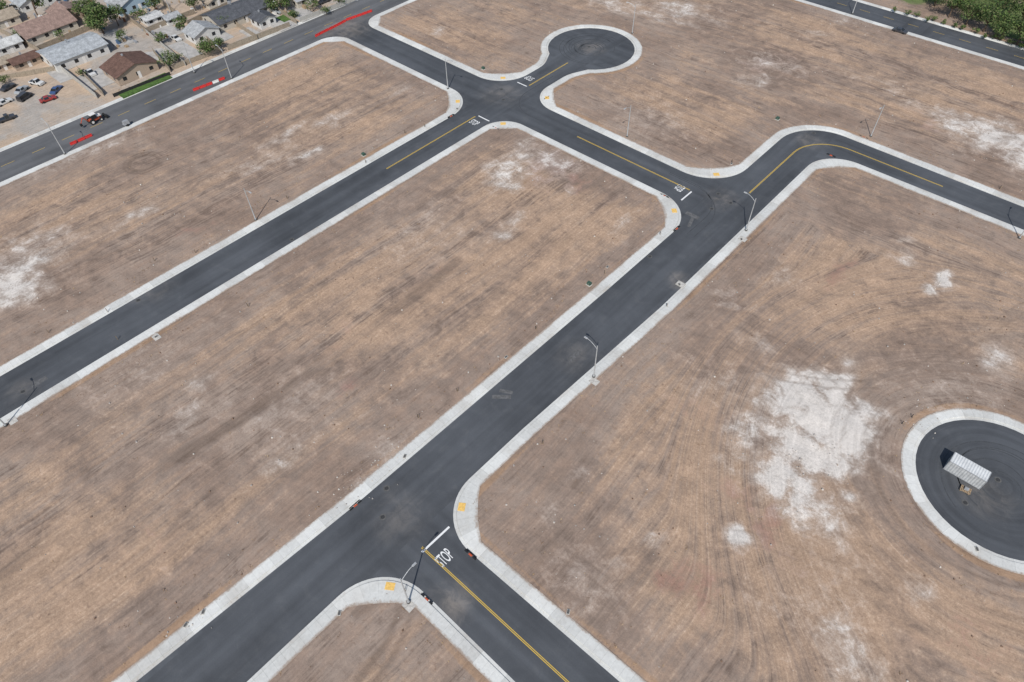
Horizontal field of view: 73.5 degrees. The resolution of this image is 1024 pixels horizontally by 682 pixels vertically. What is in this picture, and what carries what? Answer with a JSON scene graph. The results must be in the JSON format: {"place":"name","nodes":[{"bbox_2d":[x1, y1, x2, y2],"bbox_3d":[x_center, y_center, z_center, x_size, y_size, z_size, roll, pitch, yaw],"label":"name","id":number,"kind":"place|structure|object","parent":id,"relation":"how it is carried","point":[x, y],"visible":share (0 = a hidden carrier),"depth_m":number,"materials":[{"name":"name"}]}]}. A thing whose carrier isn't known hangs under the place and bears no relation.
{"place":"outdoors","nodes":[
{"label":"outdoors","id":0,"kind":"place"},
{"bbox_2d":[0,0,1023,681],"bbox_3d":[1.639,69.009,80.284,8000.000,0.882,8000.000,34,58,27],"label":"ground","id":1,"kind":"structure","parent":0,"point":[806,604],"depth_m":137.59,"materials":[{"name":"soil"}]},
{"bbox_2d":[0,54,11,71],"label":"garden shed","id":2,"kind":"structure","parent":1,"relation":"on","point":[5,65],"depth_m":215.43,"materials":[{"name":"paint"}]},
{"bbox_2d":[0,97,12,106],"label":"parked car","id":3,"kind":"object","parent":1,"relation":"on","point":[3,101],"visible":1,"depth_m":202.30,"materials":[{"name":"paint"}]},
{"bbox_2d":[0,113,15,122],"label":"parked car","id":4,"kind":"object","parent":1,"relation":"on","point":[5,117],"visible":1,"depth_m":196.16,"materials":[{"name":"paint"}]},
{"bbox_2d":[0,82,15,91],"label":"parked car","id":5,"kind":"object","parent":1,"relation":"on","point":[5,87],"visible":1,"depth_m":207.56,"materials":[{"name":"paint"}]},
{"bbox_2d":[0,16,21,28],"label":"walls","id":6,"kind":"structure","parent":1,"relation":"on","point":[17,19],"depth_m":235.78,"materials":[{"name":"paint"}]},
{"bbox_2d":[0,6,19,21],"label":"roof","id":7,"kind":"structure","parent":6,"relation":"on","point":[8,13],"depth_m":235.22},
{"bbox_2d":[0,42,25,56],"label":"walls","id":8,"kind":"structure","parent":1,"relation":"on","point":[21,46],"depth_m":222.90,"materials":[{"name":"paint"}]},
{"bbox_2d":[0,34,22,48],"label":"roof","id":9,"kind":"structure","parent":8,"relation":"on","point":[8,41],"depth_m":222.28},
{"bbox_2d":[0,28,37,49],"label":"fence","id":10,"kind":"object","parent":1,"relation":"on","point":[30,45],"visible":0.69,"depth_m":226.40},
{"bbox_2d":[14,85,28,94],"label":"parked car","id":11,"kind":"object","parent":1,"relation":"on","point":[19,89],"visible":0.84,"depth_m":206.38,"materials":[{"name":"paint"}]},
{"bbox_2d":[15,91,32,101],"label":"parked car","id":12,"kind":"object","parent":1,"relation":"on","point":[23,96],"visible":1,"depth_m":203.32,"materials":[{"name":"paint"}]},
{"bbox_2d":[12,57,42,70],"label":"walls","id":13,"kind":"structure","parent":1,"relation":"on","point":[26,65],"depth_m":216.44,"materials":[{"name":"paint"}]},
{"bbox_2d":[7,49,40,66],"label":"roof","id":14,"kind":"structure","parent":13,"relation":"on","point":[22,58],"depth_m":215.61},
{"bbox_2d":[0,66,55,79],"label":"fence","id":15,"kind":"object","parent":1,"relation":"on","point":[32,72],"visible":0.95,"depth_m":213.38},
{"bbox_2d":[11,0,56,12],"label":"walls","id":16,"kind":"structure","parent":1,"relation":"on","point":[29,4],"depth_m":243.23,"materials":[{"name":"paint"}]},
{"bbox_2d":[9,0,26,7],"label":"roof","id":17,"kind":"structure","parent":16,"relation":"on","point":[19,3],"depth_m":241.54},
{"bbox_2d":[28,78,44,85],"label":"parked car","id":18,"kind":"object","parent":1,"relation":"on","point":[37,81],"visible":1,"depth_m":209.17,"materials":[{"name":"paint"}]},
{"bbox_2d":[29,0,45,16],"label":"leafy tree","id":19,"kind":"object","parent":1,"relation":"on","point":[36,3],"visible":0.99,"depth_m":238.07,"materials":[{"name":"green plant"}]},
{"bbox_2d":[9,21,78,44],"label":"walls","id":20,"kind":"structure","parent":1,"relation":"on","point":[43,37],"depth_m":229.06,"materials":[{"name":"paint"}]},
{"bbox_2d":[7,7,77,39],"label":"roof","id":21,"kind":"structure","parent":20,"relation":"on","point":[40,25],"depth_m":228.74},
{"bbox_2d":[39,95,56,102],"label":"parked car","id":22,"kind":"object","parent":1,"relation":"on","point":[45,98],"visible":1,"depth_m":202.80,"materials":[{"name":"paint"}]},
{"bbox_2d":[49,85,62,94],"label":"parked car","id":23,"kind":"object","parent":1,"relation":"on","point":[54,90],"visible":1,"depth_m":205.88,"materials":[{"name":"paint"}]},
{"bbox_2d":[47,70,75,82],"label":"driveway slab","id":24,"kind":"structure","parent":1,"relation":"on","point":[61,76],"depth_m":213.13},
{"bbox_2d":[37,25,90,48],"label":"fence","id":25,"kind":"object","parent":1,"relation":"on","point":[76,32],"visible":0.77,"depth_m":228.30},
{"bbox_2d":[39,45,110,71],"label":"walls","id":26,"kind":"structure","parent":1,"relation":"on","point":[70,63],"depth_m":217.28,"materials":[{"name":"paint"}]},
{"bbox_2d":[35,31,108,64],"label":"roof","id":27,"kind":"structure","parent":26,"relation":"on","point":[59,52],"depth_m":217.56,"materials":[{"name":"grey"}]},
{"bbox_2d":[41,49,104,67],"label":"windows and door","id":28,"kind":"structure","parent":26,"relation":"in","point":[84,58],"depth_m":217.75,"materials":[{"name":"black glass"}]},
{"bbox_2d":[67,9,84,19],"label":"walls","id":29,"kind":"structure","parent":1,"relation":"on","point":[78,17],"depth_m":238.48,"materials":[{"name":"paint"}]},
{"bbox_2d":[45,1,76,12],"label":"roof","id":30,"kind":"structure","parent":29,"relation":"on","point":[55,6],"depth_m":237.32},
{"bbox_2d":[61,66,97,98],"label":"fence","id":31,"kind":"object","parent":1,"relation":"on","point":[79,82],"visible":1,"depth_m":208.57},
{"bbox_2d":[70,0,96,13],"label":"leafy tree","id":32,"kind":"object","parent":1,"relation":"on","point":[79,6],"visible":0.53,"depth_m":233.25,"materials":[{"name":"green plant"}]},
{"bbox_2d":[81,1,109,33],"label":"leafy tree","id":33,"kind":"object","parent":1,"relation":"on","point":[96,17],"visible":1,"depth_m":225.20,"materials":[{"name":"green plant"}]},
{"bbox_2d":[76,68,114,90],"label":"driveway slab","id":34,"kind":"structure","parent":1,"relation":"on","point":[100,79],"depth_m":210.93,"materials":[{"name":"concrete"}]},
{"bbox_2d":[102,4,125,25],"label":"leafy tree","id":35,"kind":"object","parent":1,"relation":"on","point":[112,13],"visible":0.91,"depth_m":231.51,"materials":[{"name":"green plant"}]},
{"bbox_2d":[99,29,133,47],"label":"driveway slab","id":36,"kind":"structure","parent":1,"relation":"on","point":[110,36],"depth_m":228.89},
{"bbox_2d":[115,29,127,41],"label":"leafy tree","id":37,"kind":"object","parent":1,"relation":"on","point":[117,32],"visible":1,"depth_m":225.06,"materials":[{"name":"green plant"}]},
{"bbox_2d":[103,62,158,85],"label":"walls","id":38,"kind":"structure","parent":1,"relation":"on","point":[130,74],"depth_m":210.18,"materials":[{"name":"paint"}]},
{"bbox_2d":[99,50,156,78],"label":"roof","id":39,"kind":"structure","parent":38,"relation":"on","point":[116,65],"depth_m":210.62,"materials":[{"name":"brown"}]},
{"bbox_2d":[106,0,157,16],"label":"walls","id":40,"kind":"structure","parent":1,"relation":"on","point":[128,5],"depth_m":240.74,"materials":[{"name":"paint"}]},
{"bbox_2d":[103,0,128,9],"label":"roof","id":41,"kind":"structure","parent":40,"relation":"on","point":[115,2],"depth_m":239.68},
{"bbox_2d":[123,13,145,31],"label":"fence","id":42,"kind":"object","parent":1,"relation":"on","point":[133,21],"visible":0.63,"depth_m":234.77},
{"bbox_2d":[129,7,147,20],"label":"leafy tree","id":43,"kind":"object","parent":1,"relation":"on","point":[139,13],"visible":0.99,"depth_m":234.03,"materials":[{"name":"green plant"}]},
{"bbox_2d":[112,72,170,96],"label":"fence","id":44,"kind":"object","parent":1,"relation":"on","point":[140,84],"visible":1,"depth_m":207.86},
{"bbox_2d":[119,73,171,98],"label":"front lawn","id":45,"kind":"structure","parent":1,"relation":"on","point":[141,88],"depth_m":207.88,"materials":[{"name":"green plant"}]},
{"bbox_2d":[138,10,163,25],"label":"garden shed","id":46,"kind":"structure","parent":1,"relation":"on","point":[150,18],"depth_m":234.55,"materials":[{"name":"paint"}]},
{"bbox_2d":[144,0,161,9],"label":"leafy tree","id":47,"kind":"object","parent":1,"relation":"on","point":[154,3],"visible":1,"depth_m":238.46,"materials":[{"name":"green plant"}]},
{"bbox_2d":[153,32,166,42],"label":"leafy tree","id":48,"kind":"object","parent":1,"relation":"on","point":[158,37],"visible":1,"depth_m":223.89,"materials":[{"name":"green plant"}]},
{"bbox_2d":[146,48,174,60],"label":"driveway slab","id":49,"kind":"structure","parent":1,"relation":"on","point":[153,55],"depth_m":221.66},
{"bbox_2d":[145,29,185,65],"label":"fence","id":50,"kind":"object","parent":1,"relation":"on","point":[161,43],"visible":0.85,"depth_m":223.28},
{"bbox_2d":[27,0,306,47],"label":"yard clutter","id":51,"kind":"object","parent":1,"relation":"on","point":[176,29],"visible":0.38,"depth_m":237.10,"materials":[{"name":"white plastic"}]},
{"bbox_2d":[157,50,177,68],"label":"leafy tree","id":52,"kind":"object","parent":1,"relation":"on","point":[168,58],"visible":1,"depth_m":213.03,"materials":[{"name":"green plant"}]},
{"bbox_2d":[153,25,182,38],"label":"driveway slab","id":53,"kind":"structure","parent":1,"relation":"on","point":[170,30],"depth_m":232.02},
{"bbox_2d":[145,9,195,31],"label":"fence","id":54,"kind":"object","parent":1,"relation":"on","point":[163,23],"visible":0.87,"depth_m":233.70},
{"bbox_2d":[160,10,181,25],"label":"garden shed","id":55,"kind":"structure","parent":1,"relation":"on","point":[168,17],"depth_m":234.20,"materials":[{"name":"paint"}]},
{"bbox_2d":[171,14,186,28],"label":"leafy tree","id":56,"kind":"object","parent":1,"relation":"on","point":[179,24],"visible":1,"depth_m":228.08,"materials":[{"name":"green plant"}]},
{"bbox_2d":[169,40,201,58],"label":"driveway slab","id":57,"kind":"structure","parent":1,"relation":"on","point":[178,47],"depth_m":223.06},
{"bbox_2d":[183,0,201,10],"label":"leafy tree","id":58,"kind":"object","parent":1,"relation":"on","point":[192,3],"visible":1,"depth_m":239.19,"materials":[{"name":"green plant"}]},
{"bbox_2d":[171,47,220,68],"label":"fence","id":59,"kind":"object","parent":1,"relation":"on","point":[192,59],"visible":0.94,"depth_m":217.66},
{"bbox_2d":[184,28,220,44],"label":"walls","id":60,"kind":"structure","parent":1,"relation":"on","point":[204,32],"depth_m":225.75,"materials":[{"name":"paint"}]},
{"bbox_2d":[181,20,219,38],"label":"roof","id":61,"kind":"structure","parent":60,"relation":"on","point":[192,29],"depth_m":225.47,"materials":[{"name":"grey"}]},
{"bbox_2d":[196,37,217,54],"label":"leafy tree","id":62,"kind":"object","parent":1,"relation":"on","point":[204,46],"visible":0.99,"depth_m":216.44,"materials":[{"name":"green plant"}]},
{"bbox_2d":[188,2,226,21],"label":"fence","id":63,"kind":"object","parent":1,"relation":"on","point":[197,17],"visible":0.45,"depth_m":237.07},
{"bbox_2d":[201,0,227,8],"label":"garden shed","id":64,"kind":"structure","parent":1,"relation":"on","point":[209,4],"depth_m":242.36,"materials":[{"name":"paint"}]},
{"bbox_2d":[210,37,224,46],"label":"leafy tree","id":65,"kind":"object","parent":1,"relation":"on","point":[219,41],"visible":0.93,"depth_m":220.99,"materials":[{"name":"green plant"}]},
{"bbox_2d":[211,31,233,41],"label":"driveway slab","id":66,"kind":"structure","parent":1,"relation":"on","point":[225,36],"depth_m":228.58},
{"bbox_2d":[202,7,271,31],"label":"walls","id":67,"kind":"structure","parent":1,"relation":"on","point":[232,24],"depth_m":232.36,"materials":[{"name":"paint"}]},
{"bbox_2d":[199,0,269,25],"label":"roof","id":68,"kind":"structure","parent":67,"relation":"on","point":[237,9],"depth_m":233.69,"materials":[{"name":"grey"}]},
{"bbox_2d":[235,21,257,39],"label":"fence","id":69,"kind":"object","parent":1,"relation":"on","point":[240,26],"visible":0.69,"depth_m":229.92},
{"bbox_2d":[239,27,259,36],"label":"driveway slab","id":70,"kind":"structure","parent":1,"relation":"on","point":[248,34],"depth_m":230.57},
{"bbox_2d":[227,22,289,49],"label":"fence","id":71,"kind":"object","parent":1,"relation":"on","point":[254,37],"visible":1,"depth_m":226.82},
{"bbox_2d":[250,16,276,29],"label":"walls","id":72,"kind":"structure","parent":1,"relation":"on","point":[265,19],"depth_m":231.92,"materials":[{"name":"paint"}]},
{"bbox_2d":[248,10,275,22],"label":"roof","id":73,"kind":"structure","parent":72,"relation":"on","point":[257,16],"depth_m":231.47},
{"bbox_2d":[264,0,279,9],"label":"leafy tree","id":74,"kind":"object","parent":1,"relation":"on","point":[273,5],"visible":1,"depth_m":236.94,"materials":[{"name":"green plant"}]},
{"bbox_2d":[270,14,297,31],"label":"driveway slab","id":75,"kind":"structure","parent":1,"relation":"on","point":[292,23],"depth_m":233.78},
{"bbox_2d":[276,12,297,21],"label":"front lawn","id":76,"kind":"structure","parent":1,"relation":"on","point":[283,18],"depth_m":236.93,"materials":[{"name":"green plant"}]},
{"bbox_2d":[287,7,318,22],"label":"driveway slab","id":77,"kind":"structure","parent":1,"relation":"on","point":[302,11],"depth_m":239.38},
{"bbox_2d":[289,0,318,8],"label":"walls","id":78,"kind":"structure","parent":1,"relation":"on","point":[298,5],"depth_m":241.77,"materials":[{"name":"paint"}]},
{"bbox_2d":[304,0,318,10],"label":"leafy tree","id":79,"kind":"object","parent":1,"relation":"on","point":[314,2],"visible":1,"depth_m":238.29,"materials":[{"name":"green plant"}]},
{"bbox_2d":[0,0,1020,677],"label":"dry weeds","id":80,"kind":"object","parent":1,"relation":"on","point":[542,314],"visible":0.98,"depth_m":150.90,"materials":[{"name":"plant"}]},
{"bbox_2d":[3,1,1023,681],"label":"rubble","id":81,"kind":"object","parent":1,"relation":"on","point":[563,295],"visible":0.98,"depth_m":136.95,"materials":[{"name":"stone"}]},
{"bbox_2d":[937,0,974,17],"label":"leafy tree","id":82,"kind":"object","parent":1,"relation":"on","point":[955,4],"visible":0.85,"depth_m":225.54,"materials":[{"name":"green plant"}]},
{"bbox_2d":[915,420,1023,560],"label":"asphalt turning circle","id":83,"kind":"object","parent":1,"relation":"on","point":[996,525],"visible":1,"depth_m":117.07,"materials":[{"name":"asphalt"}]},
{"bbox_2d":[943,452,991,489],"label":"storage container","id":84,"kind":"object","parent":83,"relation":"on","point":[970,472],"visible":1,"depth_m":116.67,"materials":[{"name":"white metal"}]},
{"bbox_2d":[941,441,1023,506],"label":"tire mark","id":85,"kind":"object","parent":83,"relation":"on","point":[955,447],"visible":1,"depth_m":121.20,"materials":[{"name":"rubber"}]},
{"bbox_2d":[957,447,1023,505],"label":"tire mark","id":86,"kind":"object","parent":83,"relation":"on","point":[985,447],"visible":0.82,"depth_m":121.23,"materials":[{"name":"rubber"}]},
{"bbox_2d":[957,448,1023,485],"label":"tire mark","id":87,"kind":"object","parent":83,"relation":"on","point":[986,448],"visible":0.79,"depth_m":121.17,"materials":[{"name":"rubber"}]},
{"bbox_2d":[956,0,990,24],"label":"leafy tree","id":88,"kind":"object","parent":1,"relation":"on","point":[975,8],"visible":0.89,"depth_m":222.06,"materials":[{"name":"green plant"}]},
{"bbox_2d":[973,0,1008,31],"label":"leafy tree","id":89,"kind":"object","parent":1,"relation":"on","point":[988,17],"visible":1,"depth_m":217.33,"materials":[{"name":"green plant"}]},
{"bbox_2d":[990,10,1019,36],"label":"leafy tree","id":90,"kind":"object","parent":1,"relation":"on","point":[1004,27],"visible":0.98,"depth_m":215.32,"materials":[{"name":"green plant"}]},
{"bbox_2d":[990,0,1022,11],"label":"leafy tree","id":91,"kind":"object","parent":1,"relation":"on","point":[1004,2],"visible":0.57,"depth_m":222.82,"materials":[{"name":"green plant"}]},
{"bbox_2d":[1009,17,1023,44],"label":"leafy tree","id":92,"kind":"object","parent":1,"relation":"on","point":[1020,24],"visible":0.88,"depth_m":213.57,"materials":[{"name":"green plant"}]},
{"bbox_2d":[1012,0,1023,18],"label":"leafy tree","id":93,"kind":"object","parent":1,"relation":"on","point":[1020,6],"visible":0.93,"depth_m":220.32,"materials":[{"name":"green plant"}]},
{"bbox_2d":[0,0,1023,681],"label":"asphalt road","id":94,"kind":"structure","parent":0,"point":[254,630],"depth_m":146.55,"materials":[{"name":"asphalt"}]},
{"bbox_2d":[31,376,47,387],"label":"asphalt patch","id":95,"kind":"object","parent":94,"relation":"on","point":[39,381],"visible":1,"depth_m":134.85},
{"bbox_2d":[70,133,91,144],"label":"water filled barrier","id":96,"kind":"object","parent":94,"relation":"on","point":[81,139],"visible":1,"depth_m":189.64,"materials":[{"name":"red plastic"}]},
{"bbox_2d":[80,112,108,126],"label":"backhoe loader","id":97,"kind":"object","parent":94,"relation":"on","point":[93,118],"visible":1,"depth_m":194.65,"materials":[{"name":"orange paint"}]},
{"bbox_2d":[193,77,224,90],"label":"water filled barrier","id":98,"kind":"object","parent":94,"relation":"on","point":[209,83],"visible":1,"depth_m":208.23,"materials":[{"name":"red plastic"}]},
{"bbox_2d":[315,19,345,36],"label":"water filled barrier","id":99,"kind":"object","parent":94,"relation":"on","point":[330,28],"visible":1,"depth_m":231.22,"materials":[{"name":"red plastic"}]},
{"bbox_2d":[346,9,371,20],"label":"water filled barrier","id":100,"kind":"object","parent":94,"relation":"on","point":[358,15],"visible":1,"depth_m":237.37,"materials":[{"name":"red plastic"}]},
{"bbox_2d":[421,526,449,552],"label":"stop line","id":101,"kind":"object","parent":94,"relation":"on","point":[437,537],"visible":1,"depth_m":112.21,"materials":[{"name":"white paint"}]},
{"bbox_2d":[434,548,452,566],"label":"stop marking","id":102,"kind":"object","parent":94,"relation":"on","point":[441,552],"visible":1,"depth_m":110.27,"materials":[{"name":"white paint"}]},
{"bbox_2d":[421,546,568,681],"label":"double yellow line","id":103,"kind":"object","parent":94,"relation":"on","point":[495,614],"visible":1,"depth_m":104.01,"materials":[{"name":"paint"}]},
{"bbox_2d":[492,395,510,398],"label":"asphalt patch","id":104,"kind":"object","parent":94,"relation":"on","point":[501,396],"visible":1,"depth_m":130.68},
{"bbox_2d":[580,137,689,189],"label":"double yellow line","id":105,"kind":"object","parent":94,"relation":"on","point":[634,163],"visible":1,"depth_m":178.98,"materials":[{"name":"paint"}]},
{"bbox_2d":[669,173,714,237],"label":"tire mark","id":106,"kind":"object","parent":94,"relation":"on","point":[711,199],"visible":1,"depth_m":166.95,"materials":[{"name":"rubber"}]},
{"bbox_2d":[749,144,942,192],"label":"double yellow line","id":107,"kind":"object","parent":94,"relation":"on","point":[833,145],"visible":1,"depth_m":176.94,"materials":[{"name":"paint"}]},
{"bbox_2d":[892,27,907,34],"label":"parked car","id":108,"kind":"object","parent":94,"relation":"on","point":[903,31],"visible":1,"depth_m":222.74,"materials":[{"name":"paint"}]},
{"bbox_2d":[0,0,1023,681],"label":"sidewalk","id":109,"kind":"structure","parent":0,"point":[462,642],"depth_m":138.29,"materials":[{"name":"concrete"}]},
{"bbox_2d":[299,0,355,21],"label":"fence","id":110,"kind":"object","parent":109,"relation":"on","point":[319,12],"visible":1,"depth_m":238.99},
{"bbox_2d":[385,582,395,590],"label":"tactile paving","id":111,"kind":"structure","parent":109,"relation":"on","point":[389,585],"depth_m":107.02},
{"bbox_2d":[402,598,415,612],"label":"concrete pad","id":112,"kind":"object","parent":109,"relation":"on","point":[410,607],"visible":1,"depth_m":104.98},
{"bbox_2d":[400,562,416,603],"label":"street lamp","id":113,"kind":"object","parent":112,"relation":"on","point":[408,601],"visible":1,"depth_m":100.50,"materials":[{"name":"metal"}]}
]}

